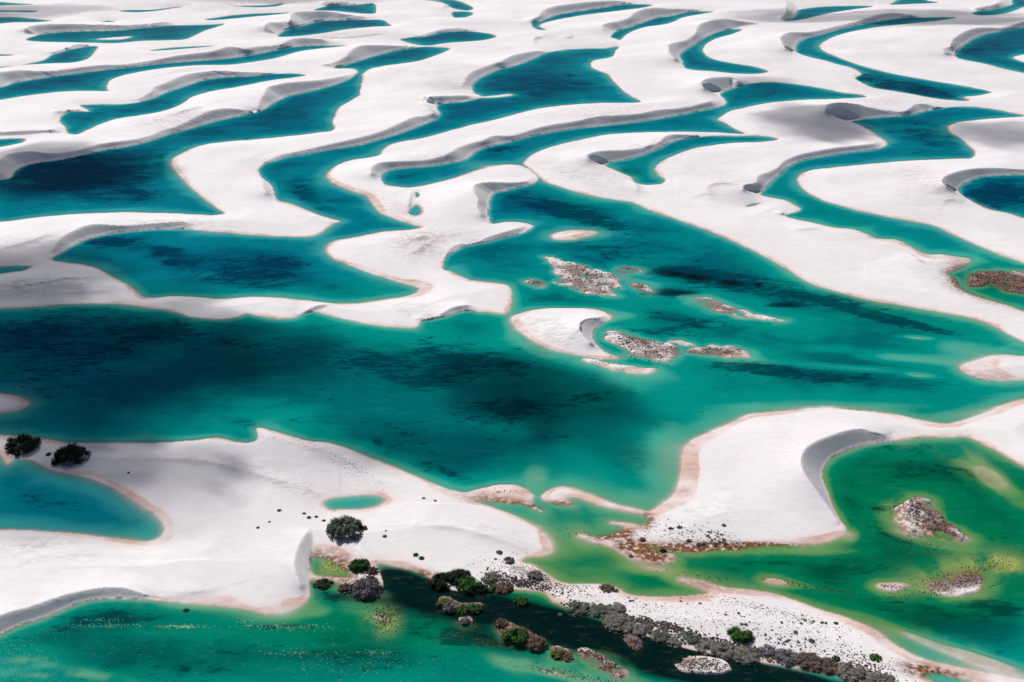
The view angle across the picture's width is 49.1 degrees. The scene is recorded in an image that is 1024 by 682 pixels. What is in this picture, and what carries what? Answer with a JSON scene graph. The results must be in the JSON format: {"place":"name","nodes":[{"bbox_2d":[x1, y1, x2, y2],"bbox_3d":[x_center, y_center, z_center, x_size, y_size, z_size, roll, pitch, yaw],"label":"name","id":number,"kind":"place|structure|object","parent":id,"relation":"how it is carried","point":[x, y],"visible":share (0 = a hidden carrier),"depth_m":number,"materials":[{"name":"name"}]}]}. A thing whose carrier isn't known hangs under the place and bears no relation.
{"place":"outdoors","nodes":[
{"label":"outdoors","id":0,"kind":"place"},
{"bbox_2d":[0,0,1023,681],"bbox_3d":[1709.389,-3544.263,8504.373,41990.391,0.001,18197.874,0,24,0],"label":"lagoon water","id":1,"kind":"structure","parent":0,"point":[466,400],"depth_m":350.55,"materials":[{"name":"teal liquid"}]},
{"bbox_2d":[16,618,541,679],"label":"floating leaves","id":2,"kind":"object","parent":1,"relation":"on","point":[186,626],"visible":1,"depth_m":236.51,"materials":[{"name":"green plant"}]},
{"bbox_2d":[87,256,1023,681],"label":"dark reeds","id":3,"kind":"object","parent":1,"relation":"on","point":[727,578],"visible":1,"depth_m":253.51,"materials":[{"name":"brown plant"}]},
{"bbox_2d":[318,448,979,655],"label":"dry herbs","id":4,"kind":"object","parent":1,"relation":"on","point":[758,602],"visible":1,"depth_m":251.29,"materials":[{"name":"brown plant"}]},
{"bbox_2d":[316,535,1023,681],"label":"yellow reeds","id":5,"kind":"object","parent":1,"relation":"in","point":[383,613],"visible":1,"depth_m":239.88,"materials":[{"name":"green plant"}]},
{"bbox_2d":[0,0,1023,681],"bbox_3d":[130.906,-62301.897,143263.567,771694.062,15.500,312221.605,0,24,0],"label":"sand terrain","id":6,"kind":"structure","parent":0,"point":[748,480],"depth_m":470.43,"materials":[{"name":"white sand"}]},
{"bbox_2d":[4,432,41,455],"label":"shrub","id":7,"kind":"object","parent":6,"relation":"on","point":[25,443],"visible":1,"depth_m":305.83,"materials":[{"name":"green plant"}]},
{"bbox_2d":[51,442,91,466],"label":"shrub","id":8,"kind":"object","parent":6,"relation":"on","point":[73,452],"visible":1,"depth_m":300.12,"materials":[{"name":"green plant"}]},
{"bbox_2d":[313,578,333,590],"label":"shrub","id":9,"kind":"object","parent":6,"relation":"on","point":[321,584],"visible":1,"depth_m":249.85,"materials":[{"name":"green plant"}]},
{"bbox_2d":[337,582,353,593],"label":"shrub","id":10,"kind":"object","parent":6,"relation":"on","point":[342,587],"visible":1,"depth_m":248.14,"materials":[{"name":"plant"}]},
{"bbox_2d":[325,515,366,541],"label":"shrub","id":11,"kind":"object","parent":6,"relation":"on","point":[336,528],"visible":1,"depth_m":267.03,"materials":[{"name":"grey plant"}]},
{"bbox_2d":[347,557,370,572],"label":"shrub","id":12,"kind":"object","parent":6,"relation":"on","point":[355,564],"visible":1,"depth_m":255.15,"materials":[{"name":"green plant"}]},
{"bbox_2d":[350,577,383,600],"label":"shrub","id":13,"kind":"object","parent":6,"relation":"on","point":[361,584],"visible":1,"depth_m":246.91,"materials":[{"name":"grey plant"}]},
{"bbox_2d":[366,575,377,581],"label":"shrub","id":14,"kind":"object","parent":6,"relation":"on","point":[371,577],"visible":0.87,"depth_m":251.12,"materials":[{"name":"grey plant"}]},
{"bbox_2d":[366,566,378,574],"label":"shrub","id":15,"kind":"object","parent":6,"relation":"on","point":[372,570],"visible":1,"depth_m":254.19,"materials":[{"name":"plant"}]},
{"bbox_2d":[428,572,453,590],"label":"shrub","id":16,"kind":"object","parent":6,"relation":"on","point":[438,581],"visible":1,"depth_m":249.37,"materials":[{"name":"green plant"}]},
{"bbox_2d":[436,598,451,606],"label":"shrub","id":17,"kind":"object","parent":6,"relation":"on","point":[440,602],"visible":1,"depth_m":243.22,"materials":[{"name":"green plant"}]},
{"bbox_2d":[442,603,454,613],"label":"shrub","id":18,"kind":"object","parent":6,"relation":"on","point":[449,608],"visible":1,"depth_m":241.22,"materials":[{"name":"grey plant"}]},
{"bbox_2d":[448,568,470,585],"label":"shrub","id":19,"kind":"object","parent":6,"relation":"on","point":[459,573],"visible":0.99,"depth_m":251.25,"materials":[{"name":"green plant"}]},
{"bbox_2d":[455,604,468,615],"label":"shrub","id":20,"kind":"object","parent":6,"relation":"on","point":[458,608],"visible":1,"depth_m":240.88,"materials":[{"name":"green plant"}]},
{"bbox_2d":[459,617,471,625],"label":"shrub","id":21,"kind":"object","parent":6,"relation":"on","point":[465,621],"visible":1,"depth_m":237.58,"materials":[{"name":"grey plant"}]},
{"bbox_2d":[455,575,483,594],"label":"shrub","id":22,"kind":"object","parent":6,"relation":"on","point":[470,581],"visible":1,"depth_m":248.29,"materials":[{"name":"green plant"}]},
{"bbox_2d":[468,603,480,613],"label":"shrub","id":23,"kind":"object","parent":6,"relation":"on","point":[471,607],"visible":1,"depth_m":241.34,"materials":[{"name":"green plant"}]},
{"bbox_2d":[472,584,487,594],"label":"shrub","id":24,"kind":"object","parent":6,"relation":"on","point":[479,588],"visible":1,"depth_m":247.71,"materials":[{"name":"green plant"}]},
{"bbox_2d":[480,571,498,583],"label":"shrub","id":25,"kind":"object","parent":6,"relation":"on","point":[489,577],"visible":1,"depth_m":251.35,"materials":[{"name":"grey plant"}]},
{"bbox_2d":[485,583,495,592],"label":"shrub","id":26,"kind":"object","parent":6,"relation":"on","point":[492,587],"visible":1,"depth_m":248.22,"materials":[{"name":"green plant"}]},
{"bbox_2d":[493,618,506,629],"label":"shrub","id":27,"kind":"object","parent":6,"relation":"on","point":[501,623],"visible":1,"depth_m":236.44,"materials":[{"name":"plant"}]},
{"bbox_2d":[493,581,513,595],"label":"shrub","id":28,"kind":"object","parent":6,"relation":"on","point":[501,589],"visible":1,"depth_m":248.19,"materials":[{"name":"plant"}]},
{"bbox_2d":[501,638,513,646],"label":"shrub","id":29,"kind":"object","parent":6,"relation":"on","point":[510,641],"visible":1,"depth_m":231.50,"materials":[{"name":"green plant"}]},
{"bbox_2d":[503,556,513,563],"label":"shrub","id":30,"kind":"object","parent":6,"relation":"on","point":[508,561],"visible":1,"depth_m":257.95,"materials":[{"name":"grey plant"}]},
{"bbox_2d":[501,627,529,648],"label":"shrub","id":31,"kind":"object","parent":6,"relation":"on","point":[521,635],"visible":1,"depth_m":231.64,"materials":[{"name":"green plant"}]},
{"bbox_2d":[513,596,527,606],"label":"shrub","id":32,"kind":"object","parent":6,"relation":"on","point":[520,599],"visible":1,"depth_m":244.01,"materials":[{"name":"green plant"}]},
{"bbox_2d":[527,570,543,581],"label":"shrub","id":33,"kind":"object","parent":6,"relation":"on","point":[537,575],"visible":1,"depth_m":252.31,"materials":[{"name":"grey plant"}]},
{"bbox_2d":[525,635,546,651],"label":"shrub","id":34,"kind":"object","parent":6,"relation":"on","point":[534,642],"visible":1,"depth_m":230.26,"materials":[{"name":"plant"}]},
{"bbox_2d":[550,649,565,660],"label":"shrub","id":35,"kind":"object","parent":6,"relation":"on","point":[558,653],"visible":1,"depth_m":227.79,"materials":[{"name":"green plant"}]},
{"bbox_2d":[561,653,573,661],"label":"shrub","id":36,"kind":"object","parent":6,"relation":"on","point":[567,657],"visible":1,"depth_m":227.15,"materials":[{"name":"brown plant"}]},
{"bbox_2d":[565,599,590,617],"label":"shrub","id":37,"kind":"object","parent":6,"relation":"on","point":[583,606],"visible":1,"depth_m":241.57,"materials":[{"name":"grey plant"}]},
{"bbox_2d":[588,603,611,618],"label":"shrub","id":38,"kind":"object","parent":6,"relation":"on","point":[595,610],"visible":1,"depth_m":240.95,"materials":[{"name":"grey plant"}]},
{"bbox_2d":[599,583,614,592],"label":"shrub","id":39,"kind":"object","parent":6,"relation":"on","point":[608,587],"visible":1,"depth_m":248.61,"materials":[{"name":"plant"}]},
{"bbox_2d":[605,602,626,614],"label":"shrub","id":40,"kind":"object","parent":6,"relation":"on","point":[619,606],"visible":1,"depth_m":241.31,"materials":[{"name":"grey plant"}]},
{"bbox_2d":[601,614,631,633],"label":"shrub","id":41,"kind":"object","parent":6,"relation":"on","point":[615,620],"visible":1,"depth_m":237.05,"materials":[{"name":"grey plant"}]},
{"bbox_2d":[363,567,894,681],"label":"grey thicket","id":42,"kind":"object","parent":6,"relation":"on","point":[639,620],"visible":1,"depth_m":236.34,"materials":[{"name":"grey plant"}]},
{"bbox_2d":[621,621,647,637],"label":"shrub","id":43,"kind":"object","parent":6,"relation":"on","point":[641,632],"visible":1,"depth_m":235.14,"materials":[{"name":"grey plant"}]},
{"bbox_2d":[266,262,1022,681],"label":"dead scrub","id":44,"kind":"object","parent":6,"relation":"on","point":[694,662],"visible":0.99,"depth_m":249.90,"materials":[{"name":"brown plant"}]},
{"bbox_2d":[640,623,651,633],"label":"shrub","id":45,"kind":"object","parent":6,"relation":"on","point":[647,628],"visible":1,"depth_m":235.45,"materials":[{"name":"grey plant"}]},
{"bbox_2d":[650,628,670,642],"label":"shrub","id":46,"kind":"object","parent":6,"relation":"on","point":[664,634],"visible":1,"depth_m":233.37,"materials":[{"name":"grey plant"}]},
{"bbox_2d":[665,636,682,647],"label":"shrub","id":47,"kind":"object","parent":6,"relation":"on","point":[676,642],"visible":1,"depth_m":231.67,"materials":[{"name":"grey plant"}]},
{"bbox_2d":[680,631,699,644],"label":"shrub","id":48,"kind":"object","parent":6,"relation":"on","point":[687,637],"visible":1,"depth_m":232.52,"materials":[{"name":"grey plant"}]},
{"bbox_2d":[695,639,719,655],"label":"shrub","id":49,"kind":"object","parent":6,"relation":"on","point":[705,644],"visible":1,"depth_m":230.06,"materials":[{"name":"grey plant"}]},
{"bbox_2d":[714,641,738,660],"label":"shrub","id":50,"kind":"object","parent":6,"relation":"on","point":[728,647],"visible":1,"depth_m":228.74,"materials":[{"name":"grey plant"}]},
{"bbox_2d":[726,625,753,643],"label":"shrub","id":51,"kind":"object","parent":6,"relation":"on","point":[744,636],"visible":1,"depth_m":232.07,"materials":[{"name":"green plant"}]},
{"bbox_2d":[733,646,759,664],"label":"shrub","id":52,"kind":"object","parent":6,"relation":"on","point":[748,654],"visible":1,"depth_m":227.29,"materials":[{"name":"grey plant"}]},
{"bbox_2d":[759,644,775,656],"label":"shrub","id":53,"kind":"object","parent":6,"relation":"on","point":[767,652],"visible":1,"depth_m":228.82,"materials":[{"name":"grey plant"}]},
{"bbox_2d":[773,648,799,665],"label":"shrub","id":54,"kind":"object","parent":6,"relation":"on","point":[783,654],"visible":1,"depth_m":226.88,"materials":[{"name":"grey plant"}]},
{"bbox_2d":[795,651,820,670],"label":"shrub","id":55,"kind":"object","parent":6,"relation":"on","point":[810,662],"visible":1,"depth_m":225.85,"materials":[{"name":"brown plant"}]},
{"bbox_2d":[814,657,837,674],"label":"shrub","id":56,"kind":"object","parent":6,"relation":"on","point":[828,668],"visible":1,"depth_m":224.34,"materials":[{"name":"brown plant"}]},
{"bbox_2d":[832,655,839,660],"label":"shrub","id":57,"kind":"object","parent":6,"relation":"on","point":[835,657],"visible":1,"depth_m":226.68,"materials":[{"name":"green plant"}]},
{"bbox_2d":[833,661,867,681],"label":"shrub","id":58,"kind":"object","parent":6,"relation":"on","point":[844,667],"visible":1,"depth_m":222.69,"materials":[{"name":"grey plant"}]},
{"bbox_2d":[869,653,881,661],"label":"shrub","id":59,"kind":"object","parent":6,"relation":"on","point":[876,656],"visible":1,"depth_m":226.58,"materials":[{"name":"green plant"}]},
{"bbox_2d":[863,670,893,681],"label":"shrub","id":60,"kind":"object","parent":6,"relation":"on","point":[870,677],"visible":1,"depth_m":221.06,"materials":[{"name":"grey plant"}]}
]}

